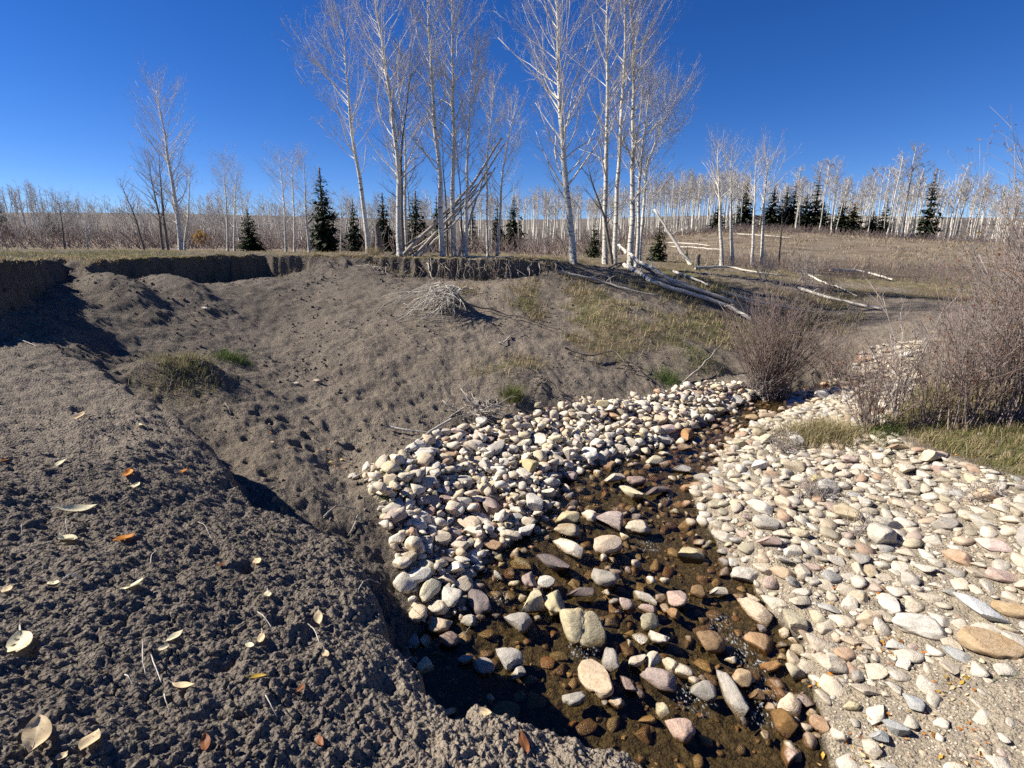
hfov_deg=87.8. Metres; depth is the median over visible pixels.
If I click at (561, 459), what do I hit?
stone
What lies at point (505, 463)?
stone
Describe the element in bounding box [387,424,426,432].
driftwood stick
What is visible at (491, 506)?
stone
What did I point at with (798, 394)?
stone
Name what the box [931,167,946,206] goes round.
aspen tree
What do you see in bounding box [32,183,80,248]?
aspen tree
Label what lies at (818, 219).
fir tree
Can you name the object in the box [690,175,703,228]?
aspen tree
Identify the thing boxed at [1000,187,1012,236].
aspen tree
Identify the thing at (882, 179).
aspen tree
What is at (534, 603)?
stone
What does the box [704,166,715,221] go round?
aspen tree
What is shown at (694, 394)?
stone
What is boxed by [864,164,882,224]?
aspen tree
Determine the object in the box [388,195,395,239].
aspen tree
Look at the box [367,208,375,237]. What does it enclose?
aspen tree
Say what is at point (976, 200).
aspen tree
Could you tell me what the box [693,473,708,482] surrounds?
stone
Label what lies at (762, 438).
stone
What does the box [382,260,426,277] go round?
hanging roots
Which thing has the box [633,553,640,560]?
stone
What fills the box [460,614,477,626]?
stone
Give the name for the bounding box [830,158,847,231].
aspen tree
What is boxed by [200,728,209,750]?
leaf
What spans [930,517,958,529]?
stone
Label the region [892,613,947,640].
stone
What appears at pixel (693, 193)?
aspen tree
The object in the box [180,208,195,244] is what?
scrub tree
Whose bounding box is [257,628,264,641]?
leaf
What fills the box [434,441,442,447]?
stone
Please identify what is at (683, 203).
aspen tree
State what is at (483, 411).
driftwood tangle
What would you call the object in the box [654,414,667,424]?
stone
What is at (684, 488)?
stone
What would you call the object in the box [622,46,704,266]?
aspen tree
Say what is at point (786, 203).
fir tree
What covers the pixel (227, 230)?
aspen tree
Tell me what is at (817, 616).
stone
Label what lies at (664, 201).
aspen tree
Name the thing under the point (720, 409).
stone
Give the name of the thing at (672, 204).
aspen tree
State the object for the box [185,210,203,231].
scrub tree
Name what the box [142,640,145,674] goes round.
twig
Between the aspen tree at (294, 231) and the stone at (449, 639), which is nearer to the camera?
the stone at (449, 639)
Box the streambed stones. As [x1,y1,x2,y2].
[406,378,866,767]
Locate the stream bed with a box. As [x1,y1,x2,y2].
[405,374,869,767]
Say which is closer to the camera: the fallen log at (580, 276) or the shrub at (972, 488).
the shrub at (972, 488)
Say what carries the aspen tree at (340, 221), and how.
on the meadow
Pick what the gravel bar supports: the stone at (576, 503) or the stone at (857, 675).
the stone at (857, 675)
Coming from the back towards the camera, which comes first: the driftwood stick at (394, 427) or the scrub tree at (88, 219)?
the scrub tree at (88, 219)
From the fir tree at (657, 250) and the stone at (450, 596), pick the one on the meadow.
the fir tree at (657, 250)
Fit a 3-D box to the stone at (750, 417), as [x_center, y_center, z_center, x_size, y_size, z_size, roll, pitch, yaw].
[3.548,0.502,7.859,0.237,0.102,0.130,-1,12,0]
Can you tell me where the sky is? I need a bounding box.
[0,0,1023,219]
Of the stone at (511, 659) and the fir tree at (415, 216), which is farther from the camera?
the fir tree at (415, 216)
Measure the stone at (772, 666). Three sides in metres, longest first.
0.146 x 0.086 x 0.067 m
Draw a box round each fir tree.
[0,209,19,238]
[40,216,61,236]
[231,209,273,251]
[302,167,348,251]
[342,199,364,251]
[371,193,395,251]
[404,191,437,251]
[428,196,450,250]
[468,204,479,250]
[491,200,507,251]
[502,196,530,250]
[584,218,601,257]
[642,221,673,261]
[702,204,726,231]
[728,181,760,229]
[755,186,789,230]
[777,186,796,228]
[787,194,815,231]
[788,182,802,225]
[807,172,829,226]
[811,202,836,231]
[826,199,850,233]
[833,204,871,235]
[864,211,882,235]
[877,199,898,235]
[909,168,947,240]
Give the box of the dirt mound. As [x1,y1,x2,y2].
[0,316,642,767]
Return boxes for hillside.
[1,212,1023,280]
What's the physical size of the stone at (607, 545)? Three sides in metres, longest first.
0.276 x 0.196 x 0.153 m
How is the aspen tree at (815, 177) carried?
on the hillside
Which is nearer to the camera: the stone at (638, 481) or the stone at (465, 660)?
the stone at (465, 660)
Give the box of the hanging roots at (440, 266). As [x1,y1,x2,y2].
[428,257,452,279]
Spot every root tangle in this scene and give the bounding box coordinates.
[523,369,555,387]
[614,359,647,377]
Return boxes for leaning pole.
[391,172,489,254]
[403,137,502,254]
[405,182,485,250]
[408,189,476,255]
[413,143,504,255]
[419,167,495,256]
[457,176,484,257]
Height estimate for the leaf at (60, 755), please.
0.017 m
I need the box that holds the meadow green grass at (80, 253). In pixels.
[0,249,188,259]
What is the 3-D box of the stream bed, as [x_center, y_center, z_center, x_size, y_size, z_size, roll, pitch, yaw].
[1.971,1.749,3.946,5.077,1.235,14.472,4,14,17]
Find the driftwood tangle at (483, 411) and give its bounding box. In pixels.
[442,384,514,422]
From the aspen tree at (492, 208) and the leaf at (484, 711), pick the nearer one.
the leaf at (484, 711)
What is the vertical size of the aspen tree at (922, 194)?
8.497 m
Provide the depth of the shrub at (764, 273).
14.67 m
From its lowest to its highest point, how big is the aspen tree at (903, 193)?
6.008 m
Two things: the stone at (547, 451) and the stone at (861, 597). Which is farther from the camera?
the stone at (547, 451)
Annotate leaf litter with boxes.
[269,431,1015,765]
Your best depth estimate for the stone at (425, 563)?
4.32 m
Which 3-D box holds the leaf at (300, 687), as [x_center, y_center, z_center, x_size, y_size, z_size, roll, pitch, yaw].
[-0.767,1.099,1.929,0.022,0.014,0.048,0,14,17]
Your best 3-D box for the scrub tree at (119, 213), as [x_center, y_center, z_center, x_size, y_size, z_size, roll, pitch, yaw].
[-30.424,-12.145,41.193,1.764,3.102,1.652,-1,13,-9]
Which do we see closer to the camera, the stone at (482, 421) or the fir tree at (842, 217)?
the stone at (482, 421)
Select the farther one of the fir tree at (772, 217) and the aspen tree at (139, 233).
the fir tree at (772, 217)
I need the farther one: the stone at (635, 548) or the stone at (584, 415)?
the stone at (584, 415)
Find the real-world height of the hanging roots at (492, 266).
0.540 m
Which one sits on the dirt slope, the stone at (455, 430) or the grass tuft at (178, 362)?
the grass tuft at (178, 362)
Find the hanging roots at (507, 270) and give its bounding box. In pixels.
[486,259,526,278]
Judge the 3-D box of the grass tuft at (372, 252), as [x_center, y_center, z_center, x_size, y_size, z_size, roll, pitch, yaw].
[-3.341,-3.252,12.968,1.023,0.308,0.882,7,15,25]
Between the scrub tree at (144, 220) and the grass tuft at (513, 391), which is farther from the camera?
the scrub tree at (144, 220)
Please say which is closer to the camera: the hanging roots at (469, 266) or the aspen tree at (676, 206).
the hanging roots at (469, 266)
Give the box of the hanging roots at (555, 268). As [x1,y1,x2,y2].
[548,262,562,278]
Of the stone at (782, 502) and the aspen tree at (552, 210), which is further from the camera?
the aspen tree at (552, 210)
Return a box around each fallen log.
[463,255,513,257]
[556,264,659,296]
[607,259,625,268]
[618,244,737,303]
[622,260,752,320]
[652,276,730,303]
[666,241,709,245]
[670,245,719,249]
[672,270,709,285]
[694,256,786,276]
[718,289,819,313]
[736,233,791,237]
[797,286,881,309]
[829,266,892,279]
[834,281,856,295]
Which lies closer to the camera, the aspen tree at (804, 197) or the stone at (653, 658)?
the stone at (653, 658)
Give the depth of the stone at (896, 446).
5.99 m
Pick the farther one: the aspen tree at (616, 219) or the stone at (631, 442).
the aspen tree at (616, 219)
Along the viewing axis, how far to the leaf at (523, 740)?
1.99 m
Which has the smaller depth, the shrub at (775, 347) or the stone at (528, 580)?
the stone at (528, 580)
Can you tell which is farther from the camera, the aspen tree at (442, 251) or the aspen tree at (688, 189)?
the aspen tree at (688, 189)
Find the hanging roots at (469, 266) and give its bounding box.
[456,258,486,277]
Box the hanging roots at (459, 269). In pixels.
[451,258,473,280]
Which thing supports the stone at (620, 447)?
on the gravel bar
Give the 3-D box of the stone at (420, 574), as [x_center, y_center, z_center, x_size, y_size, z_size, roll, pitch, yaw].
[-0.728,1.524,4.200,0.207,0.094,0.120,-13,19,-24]
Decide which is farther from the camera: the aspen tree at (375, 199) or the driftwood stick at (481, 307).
the aspen tree at (375, 199)
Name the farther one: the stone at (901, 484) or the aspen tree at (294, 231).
the aspen tree at (294, 231)
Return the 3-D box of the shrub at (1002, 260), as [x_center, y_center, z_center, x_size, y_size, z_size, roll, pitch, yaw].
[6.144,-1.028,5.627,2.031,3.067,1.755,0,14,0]
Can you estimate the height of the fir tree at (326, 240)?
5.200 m
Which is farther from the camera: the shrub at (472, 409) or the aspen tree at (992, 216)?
the aspen tree at (992, 216)
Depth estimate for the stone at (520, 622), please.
3.90 m
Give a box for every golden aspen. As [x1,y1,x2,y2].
[192,230,210,246]
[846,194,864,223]
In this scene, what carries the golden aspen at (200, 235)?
on the hillside
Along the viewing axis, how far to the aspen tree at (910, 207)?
54.93 m
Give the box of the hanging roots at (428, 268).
[417,257,439,279]
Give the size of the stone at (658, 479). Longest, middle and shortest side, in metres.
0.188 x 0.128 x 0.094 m
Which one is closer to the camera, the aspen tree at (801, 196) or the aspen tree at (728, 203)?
the aspen tree at (801, 196)
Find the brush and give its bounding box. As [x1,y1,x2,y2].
[0,216,1019,284]
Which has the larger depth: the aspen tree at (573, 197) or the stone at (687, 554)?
the aspen tree at (573, 197)
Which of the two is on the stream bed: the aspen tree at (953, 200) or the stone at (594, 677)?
the stone at (594, 677)
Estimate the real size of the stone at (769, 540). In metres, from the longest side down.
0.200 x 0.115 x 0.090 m
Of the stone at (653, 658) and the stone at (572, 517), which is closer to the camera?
the stone at (653, 658)
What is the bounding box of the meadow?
[0,249,1023,305]
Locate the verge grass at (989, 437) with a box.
[883,378,1023,474]
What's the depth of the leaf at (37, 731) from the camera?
1.44 m
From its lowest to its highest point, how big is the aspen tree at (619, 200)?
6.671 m
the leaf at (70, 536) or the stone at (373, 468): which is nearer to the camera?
the leaf at (70, 536)
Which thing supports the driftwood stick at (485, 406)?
on the driftwood tangle at (483, 411)
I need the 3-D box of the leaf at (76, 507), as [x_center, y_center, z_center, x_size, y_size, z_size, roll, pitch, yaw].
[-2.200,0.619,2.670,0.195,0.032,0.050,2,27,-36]
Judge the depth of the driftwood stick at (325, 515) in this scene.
4.49 m
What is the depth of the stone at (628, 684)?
3.40 m
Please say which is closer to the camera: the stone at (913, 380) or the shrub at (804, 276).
the stone at (913, 380)
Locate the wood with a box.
[0,168,1023,242]
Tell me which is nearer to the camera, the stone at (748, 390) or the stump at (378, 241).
the stone at (748, 390)
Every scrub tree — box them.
[6,214,22,245]
[29,206,55,246]
[35,201,51,239]
[41,211,59,239]
[52,210,81,246]
[61,197,87,235]
[82,207,95,235]
[88,197,107,238]
[105,208,128,246]
[108,207,124,234]
[118,207,134,238]
[135,210,154,236]
[162,210,181,234]
[166,220,176,242]
[167,206,194,234]
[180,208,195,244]
[182,217,194,246]
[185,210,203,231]
[198,201,220,241]
[204,205,224,233]
[206,215,217,243]
[207,210,222,245]
[213,209,231,241]
[219,217,236,242]
[243,208,261,235]
[255,207,267,241]
[273,217,288,248]
[274,205,290,242]
[274,208,295,240]
[277,210,291,235]
[300,204,314,238]
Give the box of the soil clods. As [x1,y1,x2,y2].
[0,257,1012,767]
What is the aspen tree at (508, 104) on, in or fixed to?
on the meadow
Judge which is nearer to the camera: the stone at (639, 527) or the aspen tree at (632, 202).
the stone at (639, 527)
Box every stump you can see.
[374,223,382,253]
[694,254,700,266]
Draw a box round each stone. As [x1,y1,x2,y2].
[348,473,358,478]
[369,465,378,471]
[382,500,403,513]
[383,473,397,485]
[401,550,417,562]
[403,459,411,464]
[408,567,431,583]
[412,448,436,455]
[417,559,434,574]
[419,578,441,602]
[423,543,432,554]
[424,504,435,516]
[426,523,437,529]
[427,616,452,634]
[429,490,437,495]
[433,555,455,565]
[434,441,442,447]
[434,530,451,544]
[437,428,451,435]
[438,495,451,504]
[438,631,459,647]
[441,586,461,606]
[445,452,457,458]
[448,527,461,539]
[451,428,466,434]
[451,463,462,472]
[456,475,472,487]
[457,496,472,508]
[457,516,481,527]
[457,655,472,665]
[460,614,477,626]
[462,568,476,577]
[463,439,484,450]
[466,538,474,546]
[468,456,482,465]
[468,588,490,614]
[469,425,477,431]
[474,657,494,675]
[475,417,487,425]
[483,497,500,514]
[483,540,503,549]
[487,437,493,442]
[488,439,503,455]
[489,466,505,475]
[489,480,497,486]
[492,701,519,718]
[495,647,522,671]
[498,458,508,466]
[504,568,516,579]
[504,612,531,632]
[505,429,517,436]
[505,520,513,528]
[509,512,522,519]
[509,665,525,679]
[510,557,533,569]
[513,491,526,500]
[517,440,528,446]
[518,524,534,536]
[519,459,538,474]
[521,423,532,428]
[522,571,536,588]
[522,590,546,612]
[526,492,542,511]
[532,433,546,446]
[534,417,542,424]
[536,554,569,572]
[538,575,554,588]
[540,488,555,497]
[541,448,549,454]
[544,590,565,616]
[550,651,567,660]
[553,454,565,464]
[553,538,583,558]
[554,511,579,523]
[554,523,581,538]
[560,608,606,651]
[561,472,577,481]
[562,691,585,706]
[563,439,574,447]
[563,447,577,460]
[566,500,581,509]
[566,587,594,596]
[575,411,590,420]
[578,659,613,698]
[581,447,598,461]
[581,510,598,523]
[584,505,602,511]
[584,570,591,579]
[591,568,618,590]
[593,400,609,407]
[593,535,621,555]
[596,511,623,531]
[598,425,604,430]
[600,460,615,471]
[601,647,619,673]
[602,490,608,496]
[603,473,625,482]
[608,413,619,420]
[611,424,619,429]
[611,507,627,517]
[612,443,626,451]
[614,459,620,465]
[619,485,643,500]
[620,675,637,692]
[624,436,636,446]
[625,520,651,534]
[627,476,645,486]
[629,654,645,668]
[630,470,638,475]
[630,545,637,552]
[632,431,645,439]
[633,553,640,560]
[633,590,657,605]
[636,582,647,591]
[638,604,657,615]
[640,613,658,631]
[640,667,676,693]
[644,486,669,495]
[645,455,663,466]
[645,651,661,668]
[648,630,669,645]
[650,476,665,483]
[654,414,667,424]
[655,702,670,719]
[658,435,671,445]
[661,406,671,412]
[661,424,676,433]
[661,657,677,675]
[664,394,675,401]
[665,522,677,530]
[665,718,695,743]
[666,590,687,608]
[666,608,679,620]
[671,465,691,473]
[673,455,679,461]
[677,444,691,452]
[677,546,704,563]
[679,484,693,492]
[681,428,694,440]
[689,392,698,399]
[690,585,707,598]
[690,680,716,703]
[691,624,716,633]
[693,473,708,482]
[696,630,725,654]
[699,496,712,501]
[706,440,715,444]
[707,587,727,595]
[711,530,732,542]
[714,407,724,413]
[716,670,748,721]
[718,501,728,506]
[730,566,757,583]
[731,394,742,405]
[731,668,752,687]
[732,438,747,446]
[737,597,772,627]
[743,387,754,393]
[743,632,774,656]
[745,414,759,420]
[746,499,772,514]
[748,689,764,699]
[751,459,769,468]
[752,514,779,529]
[753,428,766,436]
[756,536,781,544]
[758,433,773,443]
[759,413,776,418]
[759,660,781,671]
[769,566,793,579]
[770,708,798,739]
[774,494,796,509]
[782,608,807,633]
[783,461,805,471]
[789,434,805,446]
[790,392,805,396]
[790,644,804,655]
[795,563,810,581]
[805,577,820,585]
[808,714,829,734]
[809,610,826,623]
[810,397,821,402]
[810,654,848,672]
[811,474,823,481]
[814,389,830,398]
[817,479,839,492]
[824,464,837,474]
[830,727,848,742]
[833,503,863,521]
[840,455,858,462]
[842,701,861,710]
[848,590,867,603]
[851,561,866,575]
[852,670,863,681]
[856,609,882,625]
[857,496,872,506]
[862,739,882,759]
[864,564,878,577]
[867,522,897,544]
[870,730,888,741]
[873,516,902,528]
[878,593,900,614]
[881,509,893,518]
[882,719,910,735]
[883,448,892,454]
[885,444,908,449]
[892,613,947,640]
[895,653,910,669]
[897,479,910,489]
[898,462,915,472]
[902,693,924,711]
[904,376,921,383]
[918,449,945,461]
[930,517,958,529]
[931,465,948,474]
[941,549,972,566]
[941,646,971,662]
[951,591,1009,623]
[957,625,1023,659]
[965,513,998,529]
[966,487,998,500]
[974,538,1012,551]
[985,567,1017,582]
[990,600,1023,618]
[1010,506,1022,516]
[1015,525,1023,546]
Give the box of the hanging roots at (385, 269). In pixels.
[377,262,399,275]
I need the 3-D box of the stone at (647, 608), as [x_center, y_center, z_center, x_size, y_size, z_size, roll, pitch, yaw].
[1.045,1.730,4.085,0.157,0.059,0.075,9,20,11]
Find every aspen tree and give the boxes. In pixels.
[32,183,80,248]
[59,190,99,248]
[116,173,144,249]
[121,51,199,249]
[125,143,178,249]
[129,130,177,249]
[169,154,203,249]
[197,139,247,250]
[213,139,259,250]
[255,139,299,251]
[262,143,311,251]
[272,0,382,253]
[284,140,321,251]
[325,185,352,251]
[329,0,448,256]
[340,196,353,229]
[367,32,442,254]
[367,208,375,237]
[372,192,381,221]
[379,0,475,256]
[385,196,394,230]
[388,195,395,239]
[410,0,491,256]
[421,199,429,229]
[424,206,433,233]
[432,11,502,255]
[468,61,511,255]
[468,193,476,250]
[475,192,484,244]
[477,83,537,255]
[483,0,631,263]
[484,195,495,244]
[488,196,497,239]
[488,208,495,251]
[514,196,524,240]
[531,184,543,242]
[533,196,540,239]
[540,194,550,249]
[541,186,549,234]
[541,211,547,248]
[545,191,553,228]
[547,203,554,236]
[550,188,562,238]
[562,0,657,263]
[569,186,576,211]
[571,198,577,218]
[572,183,584,243]
[588,198,594,236]
[590,201,594,239]
[595,185,603,239]
[596,0,672,262]
[596,186,602,237]
[598,0,696,265]
[603,49,689,266]
[607,196,611,221]
[613,181,624,239]
[619,190,626,236]
[620,186,629,237]
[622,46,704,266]
[645,202,652,237]
[646,184,657,231]
[646,187,651,238]
[648,186,657,231]
[652,174,659,234]
[654,178,665,223]
[656,179,666,230]
[660,184,669,232]
[662,171,671,226]
[663,177,672,231]
[665,166,674,219]
[667,190,671,228]
[668,186,677,228]
[670,176,678,230]
[671,185,679,231]
[674,188,680,231]
[675,186,682,228]
[676,168,686,234]
[677,186,686,231]
[681,169,688,226]
[681,183,687,229]
[682,178,693,234]
[682,182,690,229]
[685,171,696,229]
[686,165,695,228]
[686,175,695,232]
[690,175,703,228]
[690,183,697,219]
[695,172,704,232]
[696,186,704,229]
[697,174,708,227]
[700,125,739,265]
[701,183,706,231]
[702,170,714,229]
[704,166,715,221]
[704,177,711,228]
[710,183,717,228]
[712,174,725,211]
[714,132,760,265]
[720,171,727,213]
[721,182,728,221]
[722,167,733,224]
[724,164,737,230]
[725,184,734,228]
[732,176,740,225]
[734,148,777,264]
[738,178,747,226]
[739,175,747,224]
[742,127,800,262]
[743,172,754,193]
[790,164,805,191]
[793,183,805,224]
[795,175,809,230]
[795,176,807,227]
[801,180,809,204]
[802,181,814,202]
[810,158,828,200]
[817,155,838,209]
[818,161,839,228]
[825,171,837,223]
[829,173,840,231]
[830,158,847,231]
[831,180,845,215]
[835,174,854,230]
[836,189,843,212]
[840,178,853,210]
[847,191,856,210]
[855,177,866,224]
[858,190,866,220]
[859,175,878,225]
[863,175,882,232]
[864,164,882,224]
[870,184,884,222]
[875,166,893,223]
[880,164,899,222]
[882,184,897,235]
[886,148,910,235]
[886,169,904,233]
[889,194,902,230]
[891,159,913,234]
[895,181,911,232]
[898,141,928,238]
[902,164,922,237]
[904,188,919,238]
[907,195,916,232]
[910,160,935,237]
[913,171,926,195]
[915,175,930,236]
[921,182,932,232]
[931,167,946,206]
[934,188,949,236]
[940,195,952,238]
[944,197,953,237]
[946,188,961,237]
[949,162,973,235]
[953,180,967,237]
[955,173,978,235]
[955,188,969,232]
[956,180,972,240]
[965,198,978,238]
[967,177,985,239]
[970,175,993,241]
[973,169,998,237]
[979,187,995,237]
[984,183,996,239]
[988,199,1000,239]
[992,201,999,238]
[996,183,1009,242]
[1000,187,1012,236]
[1002,196,1015,238]
[1008,179,1023,237]
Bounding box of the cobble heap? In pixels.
[362,379,761,622]
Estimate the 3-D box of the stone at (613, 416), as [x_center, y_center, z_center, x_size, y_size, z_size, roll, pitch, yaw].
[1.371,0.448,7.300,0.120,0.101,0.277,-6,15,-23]
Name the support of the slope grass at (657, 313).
on the dirt slope
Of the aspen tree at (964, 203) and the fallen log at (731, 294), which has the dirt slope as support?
the fallen log at (731, 294)
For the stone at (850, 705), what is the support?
on the gravel bar
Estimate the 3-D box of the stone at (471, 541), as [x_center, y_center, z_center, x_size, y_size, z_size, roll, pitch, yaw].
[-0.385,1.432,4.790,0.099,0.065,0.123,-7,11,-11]
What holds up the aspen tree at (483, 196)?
on the hillside
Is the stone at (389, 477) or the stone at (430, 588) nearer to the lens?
the stone at (430, 588)
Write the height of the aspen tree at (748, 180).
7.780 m
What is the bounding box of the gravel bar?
[366,343,1023,767]
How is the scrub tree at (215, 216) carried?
on the hillside
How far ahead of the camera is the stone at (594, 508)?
5.53 m
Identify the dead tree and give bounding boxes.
[364,12,445,251]
[386,168,428,255]
[427,97,471,255]
[437,124,479,255]
[570,141,627,263]
[653,209,694,264]
[776,198,793,263]
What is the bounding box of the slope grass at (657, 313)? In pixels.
[427,269,879,382]
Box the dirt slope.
[0,255,1023,767]
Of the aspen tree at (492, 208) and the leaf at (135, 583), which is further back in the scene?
the aspen tree at (492, 208)
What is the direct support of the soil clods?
on the dirt slope
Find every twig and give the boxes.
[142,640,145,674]
[150,654,161,682]
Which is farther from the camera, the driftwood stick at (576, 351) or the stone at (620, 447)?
the driftwood stick at (576, 351)
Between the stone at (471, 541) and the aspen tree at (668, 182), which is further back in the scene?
the aspen tree at (668, 182)
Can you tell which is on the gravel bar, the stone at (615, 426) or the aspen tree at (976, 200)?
the stone at (615, 426)
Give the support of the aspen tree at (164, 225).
on the meadow
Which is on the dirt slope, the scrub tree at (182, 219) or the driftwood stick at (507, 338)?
the driftwood stick at (507, 338)
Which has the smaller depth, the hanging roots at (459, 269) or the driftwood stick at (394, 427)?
the driftwood stick at (394, 427)
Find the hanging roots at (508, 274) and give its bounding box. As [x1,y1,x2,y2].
[506,260,540,279]
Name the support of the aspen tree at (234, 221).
on the hillside
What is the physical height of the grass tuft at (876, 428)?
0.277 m
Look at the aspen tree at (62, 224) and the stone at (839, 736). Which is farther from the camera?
the aspen tree at (62, 224)
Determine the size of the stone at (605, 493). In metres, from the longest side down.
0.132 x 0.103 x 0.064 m
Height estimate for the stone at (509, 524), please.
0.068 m
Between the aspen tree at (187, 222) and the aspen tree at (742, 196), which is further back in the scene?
the aspen tree at (742, 196)
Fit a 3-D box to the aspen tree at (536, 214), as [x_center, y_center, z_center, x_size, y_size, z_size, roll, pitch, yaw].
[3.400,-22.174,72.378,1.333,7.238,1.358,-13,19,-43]
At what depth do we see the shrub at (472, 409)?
6.74 m
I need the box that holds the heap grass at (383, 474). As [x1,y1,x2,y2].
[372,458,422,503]
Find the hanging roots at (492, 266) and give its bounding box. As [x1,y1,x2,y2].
[470,257,504,280]
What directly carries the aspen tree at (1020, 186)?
on the hillside
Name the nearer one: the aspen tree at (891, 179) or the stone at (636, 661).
the stone at (636, 661)
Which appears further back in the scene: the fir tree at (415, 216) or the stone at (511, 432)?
the fir tree at (415, 216)
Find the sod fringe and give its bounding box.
[0,252,569,297]
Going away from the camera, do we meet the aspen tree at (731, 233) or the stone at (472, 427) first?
the stone at (472, 427)
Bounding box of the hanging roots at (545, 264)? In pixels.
[527,260,555,274]
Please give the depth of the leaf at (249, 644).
2.08 m
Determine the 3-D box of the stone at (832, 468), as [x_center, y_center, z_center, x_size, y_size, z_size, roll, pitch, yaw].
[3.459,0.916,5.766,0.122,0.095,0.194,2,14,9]
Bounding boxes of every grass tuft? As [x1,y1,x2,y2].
[111,347,243,411]
[204,345,256,367]
[361,245,388,255]
[451,278,484,296]
[495,375,529,406]
[635,359,685,388]
[672,342,732,380]
[752,410,899,455]
[844,417,916,445]
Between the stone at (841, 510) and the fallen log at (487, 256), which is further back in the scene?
the fallen log at (487, 256)
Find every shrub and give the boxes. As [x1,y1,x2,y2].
[454,404,481,421]
[711,255,863,399]
[739,365,784,400]
[746,245,783,280]
[760,426,802,454]
[788,241,828,283]
[794,473,843,503]
[808,266,843,294]
[811,316,869,375]
[824,319,940,429]
[845,508,873,540]
[852,278,963,419]
[882,301,1022,428]
[906,270,1019,386]
[911,246,1023,430]
[923,123,1023,367]
[932,177,1023,427]
[945,116,1023,352]
[946,198,1023,364]
[946,477,1008,510]
[956,111,1023,411]
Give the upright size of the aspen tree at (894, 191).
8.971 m
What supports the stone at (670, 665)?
in the creek water
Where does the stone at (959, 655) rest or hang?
on the gravel bar
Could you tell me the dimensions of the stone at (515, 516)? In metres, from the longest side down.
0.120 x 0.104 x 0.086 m
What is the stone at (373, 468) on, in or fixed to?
on the gravel bar
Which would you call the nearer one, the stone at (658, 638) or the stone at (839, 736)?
the stone at (839, 736)
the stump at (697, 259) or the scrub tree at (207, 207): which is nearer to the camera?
the stump at (697, 259)
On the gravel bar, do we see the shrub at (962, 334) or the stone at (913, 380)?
the stone at (913, 380)
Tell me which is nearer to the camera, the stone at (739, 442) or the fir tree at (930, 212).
the stone at (739, 442)
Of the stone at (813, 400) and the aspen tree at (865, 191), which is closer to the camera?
the stone at (813, 400)
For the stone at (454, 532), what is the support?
on the gravel bar
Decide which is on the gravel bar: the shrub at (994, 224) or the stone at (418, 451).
the stone at (418, 451)
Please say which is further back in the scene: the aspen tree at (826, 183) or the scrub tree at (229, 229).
the aspen tree at (826, 183)
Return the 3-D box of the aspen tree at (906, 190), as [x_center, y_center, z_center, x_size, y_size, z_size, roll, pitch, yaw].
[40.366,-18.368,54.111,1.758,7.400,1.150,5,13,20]
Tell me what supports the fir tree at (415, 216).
on the hillside
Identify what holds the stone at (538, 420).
on the gravel bar
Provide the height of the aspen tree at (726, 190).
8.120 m
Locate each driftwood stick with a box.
[323,505,355,517]
[352,418,451,478]
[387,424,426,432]
[446,297,578,336]
[462,395,515,407]
[498,332,521,343]
[564,343,624,362]
[678,343,721,385]
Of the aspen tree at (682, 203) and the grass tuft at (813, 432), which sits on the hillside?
the aspen tree at (682, 203)
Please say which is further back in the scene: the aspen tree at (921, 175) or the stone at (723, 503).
the aspen tree at (921, 175)
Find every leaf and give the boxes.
[0,585,11,591]
[6,625,32,651]
[21,706,51,752]
[45,579,59,583]
[48,504,96,510]
[54,456,68,466]
[55,751,67,759]
[57,533,77,539]
[72,411,84,418]
[78,728,100,749]
[113,532,134,540]
[119,578,142,588]
[122,468,132,475]
[156,644,169,649]
[166,630,182,640]
[168,680,193,687]
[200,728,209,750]
[243,640,253,646]
[244,673,265,677]
[253,556,260,562]
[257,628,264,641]
[264,587,270,595]
[296,683,304,691]
[313,606,321,623]
[316,731,323,744]
[322,646,328,655]
[473,707,491,715]
[518,725,528,753]
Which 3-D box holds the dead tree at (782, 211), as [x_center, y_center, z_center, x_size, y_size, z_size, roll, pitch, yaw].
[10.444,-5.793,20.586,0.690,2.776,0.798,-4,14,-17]
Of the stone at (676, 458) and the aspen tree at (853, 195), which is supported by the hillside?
the aspen tree at (853, 195)
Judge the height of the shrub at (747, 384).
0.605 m
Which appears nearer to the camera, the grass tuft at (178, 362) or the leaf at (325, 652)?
the leaf at (325, 652)
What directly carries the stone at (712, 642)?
on the stream bed
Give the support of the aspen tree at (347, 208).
on the hillside
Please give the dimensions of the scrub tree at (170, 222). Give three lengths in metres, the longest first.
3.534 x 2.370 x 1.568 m
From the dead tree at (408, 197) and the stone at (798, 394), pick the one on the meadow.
the dead tree at (408, 197)
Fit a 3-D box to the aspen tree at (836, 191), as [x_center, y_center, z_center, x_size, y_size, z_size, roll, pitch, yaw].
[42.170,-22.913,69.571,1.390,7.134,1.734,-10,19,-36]
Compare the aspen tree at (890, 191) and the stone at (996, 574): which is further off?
the aspen tree at (890, 191)
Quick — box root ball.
[378,278,472,325]
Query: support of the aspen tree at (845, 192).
on the hillside

